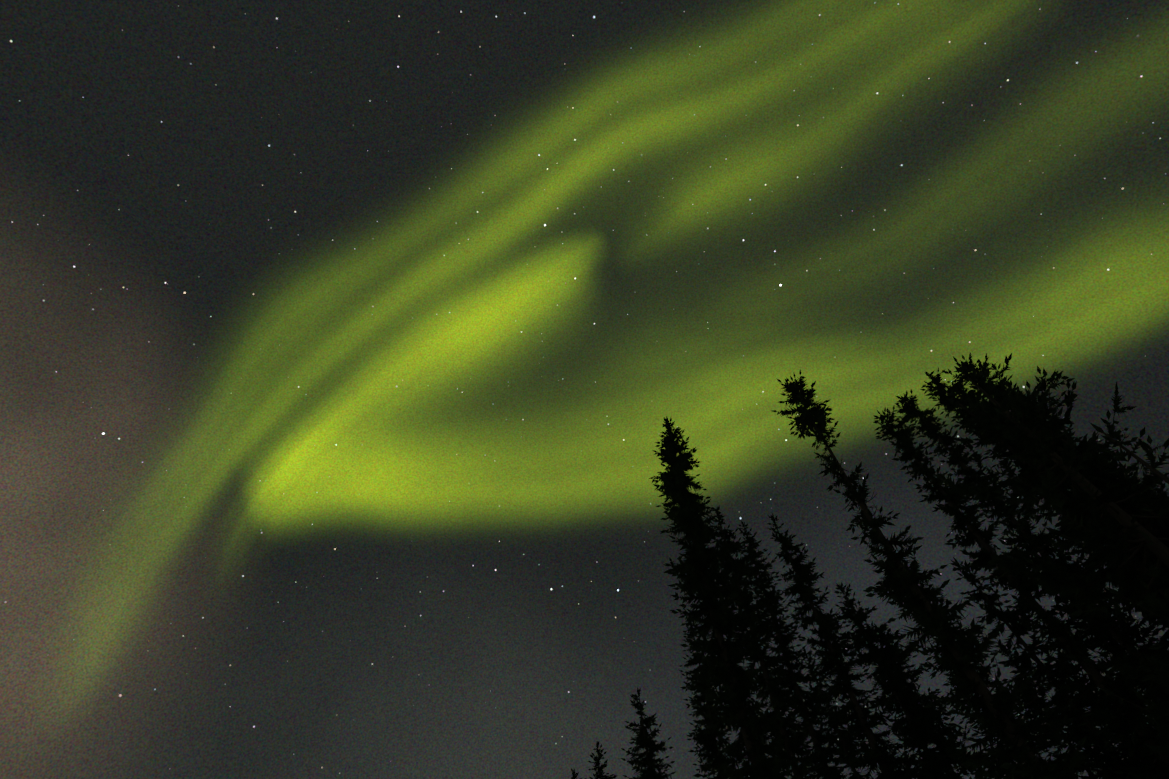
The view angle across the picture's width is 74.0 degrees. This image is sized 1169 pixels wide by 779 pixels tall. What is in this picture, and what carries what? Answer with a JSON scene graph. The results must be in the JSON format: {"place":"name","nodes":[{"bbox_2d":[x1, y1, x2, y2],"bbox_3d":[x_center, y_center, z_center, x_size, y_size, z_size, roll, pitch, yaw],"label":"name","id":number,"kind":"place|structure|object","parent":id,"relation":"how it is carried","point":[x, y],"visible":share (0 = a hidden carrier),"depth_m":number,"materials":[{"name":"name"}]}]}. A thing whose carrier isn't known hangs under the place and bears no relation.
{"place":"outdoors","nodes":[
{"label":"outdoors","id":0,"kind":"place"},
{"bbox_2d":[0,0,1168,778],"label":"sky","id":1,"kind":"structure","parent":0,"point":[482,491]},
{"bbox_2d":[102,11,1123,767],"bbox_3d":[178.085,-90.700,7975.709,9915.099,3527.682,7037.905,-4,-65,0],"label":"bright stars","id":2,"kind":"object","parent":1,"relation":"in","point":[544,225],"depth_m":8031.08,"materials":[{"name":"white"}]},
{"bbox_3d":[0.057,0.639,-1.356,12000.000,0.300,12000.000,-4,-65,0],"label":"ground","id":3,"kind":"structure","parent":0,"visible":0},
{"bbox_2d":[571,768,581,778],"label":"spruce","id":4,"kind":"object","parent":3,"relation":"on","point":[574,775],"visible":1,"depth_m":21.40,"materials":[{"name":"black plant"}]},
{"bbox_2d":[584,741,616,778],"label":"spruce","id":5,"kind":"object","parent":3,"relation":"on","point":[599,771],"visible":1,"depth_m":19.36,"materials":[{"name":"black plant"}]},
{"bbox_2d":[621,688,674,778],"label":"spruce","id":6,"kind":"object","parent":3,"relation":"on","point":[646,742],"visible":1,"depth_m":17.06,"materials":[{"name":"black plant"}]},
{"bbox_2d":[679,622,744,778],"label":"spruce","id":7,"kind":"object","parent":3,"relation":"on","point":[709,742],"visible":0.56,"depth_m":17.51,"materials":[{"name":"black plant"}]},
{"bbox_2d":[648,416,799,778],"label":"spruce","id":8,"kind":"object","parent":3,"relation":"on","point":[722,618],"visible":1,"depth_m":11.60,"materials":[{"name":"black plant"}]},
{"bbox_2d":[711,506,831,778],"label":"spruce","id":9,"kind":"object","parent":3,"relation":"on","point":[767,678],"visible":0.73,"depth_m":14.07,"materials":[{"name":"black plant"}]},
{"bbox_2d":[738,521,852,778],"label":"spruce","id":10,"kind":"object","parent":3,"relation":"on","point":[784,641],"visible":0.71,"depth_m":15.59,"materials":[{"name":"black plant"}]},
{"bbox_2d":[797,648,872,778],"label":"spruce","id":11,"kind":"object","parent":3,"relation":"on","point":[848,748],"visible":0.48,"depth_m":17.06,"materials":[{"name":"black plant"}]},
{"bbox_2d":[767,513,931,778],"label":"spruce","id":12,"kind":"object","parent":3,"relation":"on","point":[831,663],"visible":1,"depth_m":13.23,"materials":[{"name":"black plant"}]},
{"bbox_2d":[834,582,967,778],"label":"spruce","id":13,"kind":"object","parent":3,"relation":"on","point":[936,767],"visible":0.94,"depth_m":13.58,"materials":[{"name":"black plant"}]},
{"bbox_2d":[873,623,987,778],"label":"spruce","id":14,"kind":"object","parent":3,"relation":"on","point":[964,769],"visible":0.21,"depth_m":15.14,"materials":[{"name":"black plant"}]},
{"bbox_2d":[772,370,1116,778],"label":"spruce","id":15,"kind":"object","parent":3,"relation":"on","point":[901,580],"visible":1,"depth_m":8.88,"materials":[{"name":"black plant"}]},
{"bbox_2d":[919,579,1090,778],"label":"spruce","id":16,"kind":"object","parent":3,"relation":"on","point":[985,670],"visible":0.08,"depth_m":11.57,"materials":[{"name":"black plant"}]},
{"bbox_2d":[873,406,1168,778],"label":"spruce","id":17,"kind":"object","parent":3,"relation":"on","point":[1060,634],"visible":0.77,"depth_m":10.23,"materials":[{"name":"black plant"}]},
{"bbox_2d":[893,389,1168,726],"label":"spruce","id":18,"kind":"object","parent":3,"relation":"on","point":[1120,633],"visible":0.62,"depth_m":14.06,"materials":[{"name":"black plant"}]},
{"bbox_2d":[920,368,1168,631],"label":"spruce","id":19,"kind":"object","parent":3,"relation":"on","point":[955,389],"visible":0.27,"depth_m":14.21,"materials":[{"name":"black plant"}]},
{"bbox_2d":[927,353,1168,758],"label":"spruce","id":20,"kind":"object","parent":3,"relation":"on","point":[1028,483],"visible":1,"depth_m":9.51,"materials":[{"name":"black plant"}]},
{"bbox_2d":[993,639,1102,778],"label":"spruce","id":21,"kind":"object","parent":3,"relation":"on","point":[1040,704],"visible":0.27,"depth_m":14.42,"materials":[{"name":"black plant"}]},
{"bbox_2d":[948,557,1161,778],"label":"spruce","id":22,"kind":"object","parent":3,"relation":"on","point":[1115,761],"visible":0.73,"depth_m":11.33,"materials":[{"name":"black plant"}]},
{"bbox_2d":[951,352,1168,586],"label":"spruce","id":23,"kind":"object","parent":3,"relation":"on","point":[1137,506],"visible":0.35,"depth_m":11.49,"materials":[{"name":"black plant"}]},
{"bbox_2d":[954,382,1168,635],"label":"spruce","id":24,"kind":"object","parent":3,"relation":"on","point":[1146,566],"visible":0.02,"depth_m":15.45,"materials":[{"name":"black plant"}]},
{"bbox_2d":[978,396,1166,581],"bbox_3d":[8.466,3.501,8.940,1.446,15.546,1.603,-4,-65,0],"label":"spruce","id":25,"kind":"object","parent":3,"relation":"on","point":[994,411],"visible":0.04,"depth_m":14.02,"materials":[{"name":"black plant"}]},
{"bbox_2d":[988,378,1168,557],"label":"spruce","id":26,"kind":"object","parent":3,"relation":"on","point":[1104,480],"visible":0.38,"depth_m":11.15,"materials":[{"name":"black plant"}]},
{"bbox_2d":[1040,554,1166,727],"bbox_3d":[8.684,5.856,8.579,1.706,12.869,1.666,-4,-65,0],"label":"spruce","id":27,"kind":"object","parent":3,"relation":"on","point":[1111,646],"visible":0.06,"depth_m":12.25,"materials":[{"name":"black plant"}]},
{"bbox_2d":[1048,413,1161,529],"bbox_3d":[9.088,3.681,8.794,1.709,15.077,1.587,-4,-65,0],"label":"spruce","id":28,"kind":"object","parent":3,"relation":"on","point":[1071,433],"depth_m":14.33,"materials":[{"name":"black plant"}]},
{"bbox_2d":[1060,515,1168,640],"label":"spruce","id":29,"kind":"object","parent":3,"relation":"on","point":[1117,576],"visible":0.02,"depth_m":13.48,"materials":[{"name":"black plant"}]},
{"bbox_2d":[1089,422,1168,491],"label":"spruce","id":30,"kind":"object","parent":3,"relation":"on","point":[1121,454],"visible":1,"depth_m":8.59,"materials":[{"name":"black plant"}]},
{"bbox_2d":[1100,452,1168,505],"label":"spruce","id":31,"kind":"object","parent":3,"relation":"on","point":[1129,478],"visible":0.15,"depth_m":14.81,"materials":[{"name":"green plant"}]},
{"bbox_2d":[1119,615,1160,691],"bbox_3d":[9.742,6.568,8.305,1.764,11.681,1.772,-4,-65,0],"label":"spruce","id":32,"kind":"object","parent":3,"relation":"on","point":[1145,639],"visible":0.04,"depth_m":13.16,"materials":[{"name":"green plant"}]},
{"bbox_2d":[1135,604,1168,642],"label":"spruce","id":33,"kind":"object","parent":3,"relation":"on","point":[1157,632],"visible":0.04,"depth_m":12.17,"materials":[{"name":"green plant"}]}
]}

